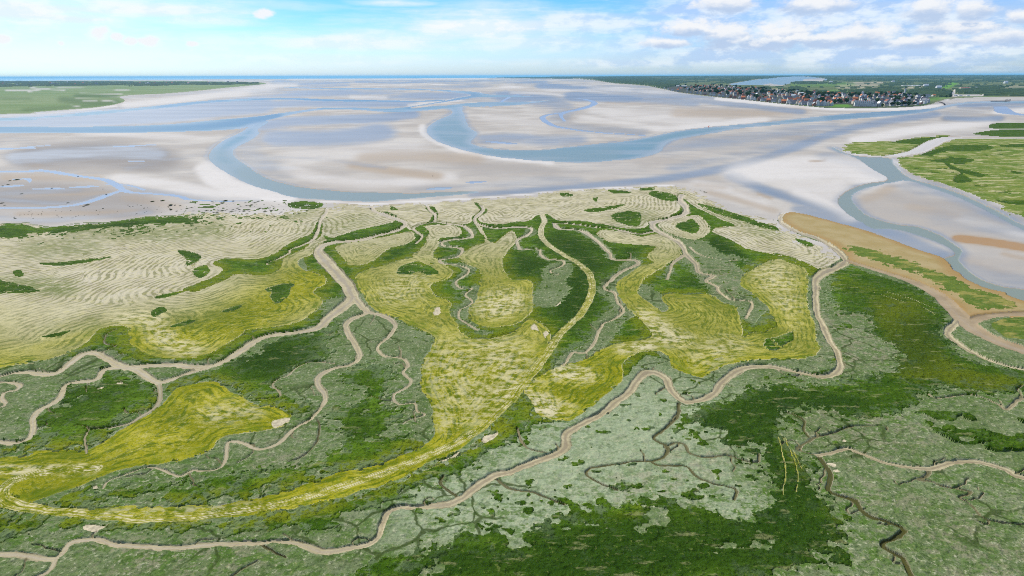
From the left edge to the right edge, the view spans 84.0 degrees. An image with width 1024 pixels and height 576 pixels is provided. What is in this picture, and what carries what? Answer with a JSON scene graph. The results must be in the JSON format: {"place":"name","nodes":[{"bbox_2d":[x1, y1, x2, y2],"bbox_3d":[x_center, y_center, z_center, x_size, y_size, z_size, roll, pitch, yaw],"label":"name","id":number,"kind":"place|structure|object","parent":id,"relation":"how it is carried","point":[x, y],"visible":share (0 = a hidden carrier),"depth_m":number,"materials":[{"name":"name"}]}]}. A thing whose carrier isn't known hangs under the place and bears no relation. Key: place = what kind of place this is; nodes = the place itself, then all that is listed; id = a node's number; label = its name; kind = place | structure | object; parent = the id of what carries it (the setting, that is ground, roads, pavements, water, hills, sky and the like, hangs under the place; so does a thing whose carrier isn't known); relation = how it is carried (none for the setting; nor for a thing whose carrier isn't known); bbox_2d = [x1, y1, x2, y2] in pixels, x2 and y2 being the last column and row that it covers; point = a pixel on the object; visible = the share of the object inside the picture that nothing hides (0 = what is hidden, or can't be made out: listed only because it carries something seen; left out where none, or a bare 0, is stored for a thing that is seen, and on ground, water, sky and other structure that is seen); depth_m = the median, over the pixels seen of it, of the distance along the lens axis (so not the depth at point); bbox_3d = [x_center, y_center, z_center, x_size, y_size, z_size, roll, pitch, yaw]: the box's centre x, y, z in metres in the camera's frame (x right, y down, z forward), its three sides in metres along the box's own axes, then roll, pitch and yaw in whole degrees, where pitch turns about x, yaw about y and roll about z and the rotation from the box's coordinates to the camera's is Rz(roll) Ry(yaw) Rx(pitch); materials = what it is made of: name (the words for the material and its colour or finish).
{"place":"outdoors","nodes":[
{"label":"outdoors","id":0,"kind":"place"},
{"bbox_2d":[0,350,211,377],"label":"creek","id":1,"kind":"structure","parent":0,"point":[103,356],"depth_m":211.22,"materials":[{"name":"beige soil"}]},
{"bbox_2d":[101,329,116,352],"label":"creek","id":2,"kind":"structure","parent":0,"point":[104,342],"depth_m":228.49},
{"bbox_2d":[0,81,265,113],"bbox_3d":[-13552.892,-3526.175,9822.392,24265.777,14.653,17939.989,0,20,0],"label":"salt meadow","id":3,"kind":"structure","parent":0,"point":[21,100],"depth_m":3474.97,"materials":[{"name":"green plant"}]},
{"bbox_2d":[0,81,258,86],"bbox_3d":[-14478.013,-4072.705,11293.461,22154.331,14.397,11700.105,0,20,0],"label":"distant treeline","id":4,"kind":"object","parent":3,"relation":"on","point":[47,83],"visible":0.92,"depth_m":8510.75,"materials":[{"name":"green plant"}]},
{"bbox_2d":[0,381,291,502],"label":"mown meadow","id":5,"kind":"structure","parent":0,"point":[182,423],"depth_m":167.24,"materials":[{"name":"yellow plant"}]},
{"bbox_2d":[0,366,172,456],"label":"green grass","id":6,"kind":"structure","parent":5,"relation":"on","point":[94,407],"depth_m":180.84,"materials":[{"name":"green plant"}]},
{"bbox_2d":[0,206,407,445],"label":"creek","id":7,"kind":"structure","parent":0,"point":[340,277],"depth_m":243.26,"materials":[{"name":"beige soil"}]},
{"bbox_2d":[0,97,444,120],"bbox_3d":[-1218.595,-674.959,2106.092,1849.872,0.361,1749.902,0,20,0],"label":"water","id":8,"kind":"structure","parent":0,"point":[130,109],"depth_m":2216.67,"materials":[{"name":"liquid"}]},
{"bbox_2d":[102,297,370,488],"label":"creek","id":9,"kind":"structure","parent":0,"point":[318,385],"depth_m":193.36,"materials":[{"name":"beige soil"}]},
{"bbox_2d":[53,360,432,508],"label":"green grass","id":10,"kind":"structure","parent":0,"point":[358,451],"depth_m":157.26,"materials":[{"name":"green plant"}]},
{"bbox_2d":[165,321,340,417],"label":"green grass","id":11,"kind":"structure","parent":0,"point":[271,364],"depth_m":206.74,"materials":[{"name":"green plant"}]},
{"bbox_2d":[0,76,549,80],"bbox_3d":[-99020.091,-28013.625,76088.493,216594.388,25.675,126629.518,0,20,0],"label":"sea","id":12,"kind":"structure","parent":0,"point":[109,78],"depth_m":42053.31,"materials":[{"name":"liquid"}]},
{"bbox_2d":[0,255,550,523],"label":"mown meadow","id":13,"kind":"structure","parent":0,"point":[467,384],"depth_m":207.86,"materials":[{"name":"yellow plant"}]},
{"bbox_2d":[0,392,560,542],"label":"green grass","id":14,"kind":"structure","parent":0,"point":[508,423],"depth_m":139.86,"materials":[{"name":"green plant"}]},
{"bbox_2d":[257,361,334,399],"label":"creek","id":15,"kind":"structure","parent":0,"point":[278,390],"depth_m":199.59,"materials":[{"name":"beige soil"}]},
{"bbox_2d":[266,208,328,264],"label":"creek","id":16,"kind":"structure","parent":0,"point":[326,212],"depth_m":386.62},
{"bbox_2d":[208,120,477,201],"bbox_3d":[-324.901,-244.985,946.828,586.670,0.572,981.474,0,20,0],"label":"water","id":17,"kind":"structure","parent":0,"point":[221,156],"depth_m":567.71,"materials":[{"name":"blue liquid"}]},
{"bbox_2d":[335,231,415,264],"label":"mown meadow","id":18,"kind":"structure","parent":0,"point":[360,252],"depth_m":354.14,"materials":[{"name":"beige plant"}]},
{"bbox_2d":[362,310,425,423],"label":"creek","id":19,"kind":"structure","parent":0,"point":[393,330],"depth_m":217.35,"materials":[{"name":"beige soil"}]},
{"bbox_2d":[0,187,831,522],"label":"green grass","id":20,"kind":"structure","parent":0,"point":[530,265],"depth_m":309.38,"materials":[{"name":"green plant"}]},
{"bbox_2d":[0,186,838,367],"bbox_3d":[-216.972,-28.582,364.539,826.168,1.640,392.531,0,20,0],"label":"straw meadow","id":21,"kind":"structure","parent":0,"point":[128,280],"depth_m":320.60,"materials":[{"name":"beige plant"}]},
{"bbox_2d":[0,214,848,562],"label":"creek","id":22,"kind":"structure","parent":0,"point":[610,406],"depth_m":162.59,"materials":[{"name":"beige soil"}]},
{"bbox_2d":[412,206,436,243],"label":"creek","id":23,"kind":"structure","parent":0,"point":[434,220],"depth_m":419.49,"materials":[{"name":"beige soil"}]},
{"bbox_2d":[413,224,461,259],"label":"mown meadow","id":24,"kind":"structure","parent":0,"point":[437,232],"depth_m":380.31,"materials":[{"name":"beige plant"}]},
{"bbox_2d":[437,221,478,330],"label":"creek","id":25,"kind":"structure","parent":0,"point":[469,230],"depth_m":326.25,"materials":[{"name":"beige soil"}]},
{"bbox_2d":[459,219,532,326],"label":"mown meadow","id":26,"kind":"structure","parent":0,"point":[503,299],"depth_m":283.72,"materials":[{"name":"yellow plant"}]},
{"bbox_2d":[0,77,1023,289],"bbox_3d":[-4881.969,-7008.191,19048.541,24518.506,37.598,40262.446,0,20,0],"label":"sand","id":27,"kind":"structure","parent":0,"point":[771,173],"depth_m":770.71,"materials":[{"name":"beige sand"}]},
{"bbox_2d":[0,200,327,243],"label":"shore grass","id":28,"kind":"structure","parent":27,"relation":"on","point":[8,230],"depth_m":407.45,"materials":[{"name":"green plant"}]},
{"bbox_2d":[0,199,1023,575],"bbox_3d":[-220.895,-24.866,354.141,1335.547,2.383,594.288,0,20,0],"label":"salt marsh scrub","id":29,"kind":"object","parent":27,"relation":"on","point":[948,533],"visible":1,"depth_m":156.13,"materials":[{"name":"green plant"}]},
{"bbox_2d":[0,380,23,406],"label":"creek","id":30,"kind":"structure","parent":29,"relation":"in","point":[3,400],"depth_m":194.25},
{"bbox_2d":[37,558,57,575],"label":"creek","id":31,"kind":"structure","parent":29,"relation":"in","point":[53,565],"depth_m":123.59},
{"bbox_2d":[83,384,162,453],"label":"creek","id":32,"kind":"structure","parent":29,"relation":"in","point":[160,394],"depth_m":181.11,"materials":[{"name":"beige soil"}]},
{"bbox_2d":[233,561,257,575],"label":"creek","id":33,"kind":"structure","parent":29,"relation":"in","point":[243,568],"depth_m":123.46,"materials":[{"name":"soil"}]},
{"bbox_2d":[261,545,286,557],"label":"creek","id":34,"kind":"structure","parent":29,"relation":"in","point":[269,549],"depth_m":128.27,"materials":[{"name":"brown soil"}]},
{"bbox_2d":[290,420,320,460],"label":"creek","id":35,"kind":"structure","parent":29,"relation":"in","point":[317,438],"depth_m":168.29,"materials":[{"name":"beige soil"}]},
{"bbox_2d":[438,475,456,497],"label":"creek","id":36,"kind":"structure","parent":29,"relation":"in","point":[445,488],"depth_m":147.23,"materials":[{"name":"soil"}]},
{"bbox_2d":[83,301,845,532],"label":"bare mud","id":37,"kind":"structure","parent":29,"relation":"on","point":[275,424],"depth_m":168.23,"materials":[{"name":"beige soil"}]},
{"bbox_2d":[0,213,934,523],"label":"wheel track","id":38,"kind":"structure","parent":29,"relation":"on","point":[8,499],"depth_m":150.73,"materials":[{"name":"yellow plant"}]},
{"bbox_2d":[496,479,565,505],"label":"creek","id":39,"kind":"structure","parent":29,"relation":"in","point":[507,487],"depth_m":146.23,"materials":[{"name":"soil"}]},
{"bbox_2d":[517,428,546,452],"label":"creek","id":40,"kind":"structure","parent":29,"relation":"in","point":[521,440],"depth_m":165.79,"materials":[{"name":"beige soil"}]},
{"bbox_2d":[585,402,680,490],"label":"creek","id":41,"kind":"structure","parent":29,"relation":"in","point":[667,451],"depth_m":162.08,"materials":[{"name":"soil"}]},
{"bbox_2d":[651,462,738,500],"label":"creek","id":42,"kind":"structure","parent":29,"relation":"in","point":[736,493],"depth_m":151.58,"materials":[{"name":"soil"}]},
{"bbox_2d":[667,442,759,462],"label":"creek","id":43,"kind":"structure","parent":29,"relation":"in","point":[689,452],"depth_m":159.76,"materials":[{"name":"soil"}]},
{"bbox_2d":[795,425,888,454],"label":"creek","id":44,"kind":"structure","parent":29,"relation":"in","point":[814,438],"depth_m":167.50,"materials":[{"name":"brown soil"}]},
{"bbox_2d":[818,457,913,575],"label":"creek","id":45,"kind":"structure","parent":29,"relation":"in","point":[883,543],"depth_m":136.34,"materials":[{"name":"soil"}]},
{"bbox_2d":[813,446,1023,479],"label":"creek","id":46,"kind":"structure","parent":29,"relation":"in","point":[943,465],"depth_m":156.32,"materials":[{"name":"beige soil"}]},
{"bbox_2d":[914,410,1023,451],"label":"shrub patch","id":47,"kind":"object","parent":29,"relation":"on","point":[999,442],"visible":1,"depth_m":167.45,"materials":[{"name":"green plant"}]},
{"bbox_2d":[917,471,1021,524],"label":"creek","id":48,"kind":"structure","parent":29,"relation":"in","point":[928,474],"depth_m":145.58,"materials":[{"name":"brown soil"}]},
{"bbox_2d":[0,94,1023,208],"bbox_3d":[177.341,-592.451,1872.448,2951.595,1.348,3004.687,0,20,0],"label":"rivulet","id":49,"kind":"structure","parent":27,"relation":"in","point":[1002,110],"depth_m":609.42,"materials":[{"name":"liquid"}]},
{"bbox_2d":[889,123,1023,204],"bbox_3d":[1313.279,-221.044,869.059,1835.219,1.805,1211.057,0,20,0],"label":"dune turf","id":50,"kind":"structure","parent":27,"relation":"on","point":[1011,130],"depth_m":825.80,"materials":[{"name":"green plant"}]},
{"bbox_2d":[842,135,949,155],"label":"dune grass","id":51,"kind":"structure","parent":50,"relation":"on","point":[881,148],"depth_m":833.44,"materials":[{"name":"green plant"}]},
{"bbox_2d":[885,137,1023,156],"bbox_3d":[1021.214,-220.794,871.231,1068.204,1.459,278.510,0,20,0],"label":"mud channel","id":52,"kind":"object","parent":50,"relation":"in","point":[928,145],"visible":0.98,"depth_m":865.23,"materials":[{"name":"grey soil"}]},
{"bbox_2d":[897,139,1023,216],"bbox_3d":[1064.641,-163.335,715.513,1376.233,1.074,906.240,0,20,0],"label":"dune grass","id":53,"kind":"structure","parent":50,"relation":"on","point":[1003,178],"depth_m":639.32,"materials":[{"name":"green plant"}]},
{"bbox_2d":[0,87,1023,162],"bbox_3d":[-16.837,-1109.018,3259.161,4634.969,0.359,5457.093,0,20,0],"label":"water","id":54,"kind":"structure","parent":0,"point":[453,129],"depth_m":1152.19,"materials":[{"name":"blue liquid"}]},
{"bbox_2d":[0,0,1023,77],"label":"sky","id":55,"kind":"structure","parent":0,"point":[39,38],"materials":[{"name":"blue"}]},
{"bbox_2d":[473,205,565,273],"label":"creek","id":56,"kind":"structure","parent":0,"point":[479,214],"depth_m":394.54,"materials":[{"name":"beige soil"}]},
{"bbox_2d":[20,240,1023,573],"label":"side rill","id":57,"kind":"structure","parent":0,"point":[558,446],"depth_m":162.84,"materials":[{"name":"soil"}]},
{"bbox_2d":[552,222,640,365],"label":"creek","id":58,"kind":"structure","parent":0,"point":[608,251],"depth_m":305.39,"materials":[{"name":"beige soil"}]},
{"bbox_2d":[611,227,653,233],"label":"creek","id":59,"kind":"structure","parent":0,"point":[630,232],"depth_m":388.06,"materials":[{"name":"beige soil"}]},
{"bbox_2d":[524,229,820,420],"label":"mown meadow","id":60,"kind":"structure","parent":0,"point":[698,335],"depth_m":233.81,"materials":[{"name":"yellow plant"}]},
{"bbox_2d":[665,254,685,279],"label":"creek","id":61,"kind":"structure","parent":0,"point":[673,263],"depth_m":323.00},
{"bbox_2d":[658,215,709,239],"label":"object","id":62,"kind":"structure","parent":0,"point":[671,228],"depth_m":397.33,"materials":[{"name":"beige"}]},
{"bbox_2d":[354,228,1023,575],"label":"green grass","id":63,"kind":"structure","parent":0,"point":[793,523],"depth_m":140.51,"materials":[{"name":"green plant"}]},
{"bbox_2d":[648,193,753,318],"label":"creek","id":64,"kind":"structure","parent":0,"point":[681,202],"depth_m":363.17,"materials":[{"name":"beige soil"}]},
{"bbox_2d":[689,247,735,260],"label":"creek","id":65,"kind":"structure","parent":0,"point":[693,250],"depth_m":341.16,"materials":[{"name":"beige soil"}]},
{"bbox_2d":[730,76,826,84],"bbox_3d":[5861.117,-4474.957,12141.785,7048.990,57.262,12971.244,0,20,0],"label":"lake","id":66,"kind":"structure","parent":0,"point":[782,80],"depth_m":8991.95,"materials":[{"name":"liquid"}]},
{"bbox_2d":[551,75,1023,107],"bbox_3d":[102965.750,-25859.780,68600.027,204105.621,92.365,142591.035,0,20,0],"label":"farmland","id":67,"kind":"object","parent":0,"point":[843,83],"visible":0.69,"depth_m":5848.13,"materials":[{"name":"green plant"}]},
{"bbox_2d":[497,74,1023,96],"bbox_3d":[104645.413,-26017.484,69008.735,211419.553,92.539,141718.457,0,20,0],"label":"distant woods","id":68,"kind":"object","parent":67,"relation":"on","point":[985,89],"visible":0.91,"depth_m":8183.93,"materials":[{"name":"green plant"}]},
{"bbox_2d":[666,86,914,106],"bbox_3d":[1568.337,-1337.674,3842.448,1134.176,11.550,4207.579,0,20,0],"label":"village ground","id":69,"kind":"structure","parent":0,"point":[683,90],"depth_m":3029.03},
{"bbox_2d":[807,100,812,105],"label":"house","id":70,"kind":"structure","parent":69,"relation":"on","point":[810,102],"depth_m":1958.59,"materials":[{"name":"stone"}]},
{"bbox_2d":[787,411,809,437],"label":"creek","id":71,"kind":"structure","parent":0,"point":[804,425],"depth_m":173.63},
{"bbox_2d":[783,212,1023,317],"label":"mud bank","id":72,"kind":"structure","parent":0,"point":[840,236],"depth_m":339.23,"materials":[{"name":"beige sand"}]},
{"bbox_2d":[842,245,1016,309],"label":"bank grass","id":73,"kind":"structure","parent":72,"relation":"on","point":[981,299],"depth_m":292.78,"materials":[{"name":"green plant"}]},
{"bbox_2d":[970,311,1023,324],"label":"mud channel","id":74,"kind":"object","parent":72,"relation":"in","point":[977,319],"visible":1,"depth_m":252.65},
{"bbox_2d":[991,317,1023,338],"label":"islet grass","id":75,"kind":"structure","parent":72,"relation":"on","point":[1013,327],"depth_m":239.44,"materials":[{"name":"green plant"}]},
{"bbox_2d":[832,147,1023,299],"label":"water","id":76,"kind":"structure","parent":0,"point":[888,169],"depth_m":432.38,"materials":[{"name":"liquid"}]},
{"bbox_2d":[846,259,1023,353],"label":"mud channel","id":77,"kind":"object","parent":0,"point":[953,309],"visible":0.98,"depth_m":254.53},
{"bbox_2d":[928,393,1023,410],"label":"creek","id":78,"kind":"structure","parent":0,"point":[1013,404],"depth_m":185.45,"materials":[{"name":"beige soil"}]},
{"bbox_2d":[943,319,1023,370],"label":"creek","id":79,"kind":"structure","parent":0,"point":[949,329],"depth_m":227.72,"materials":[{"name":"beige soil"}]}
]}

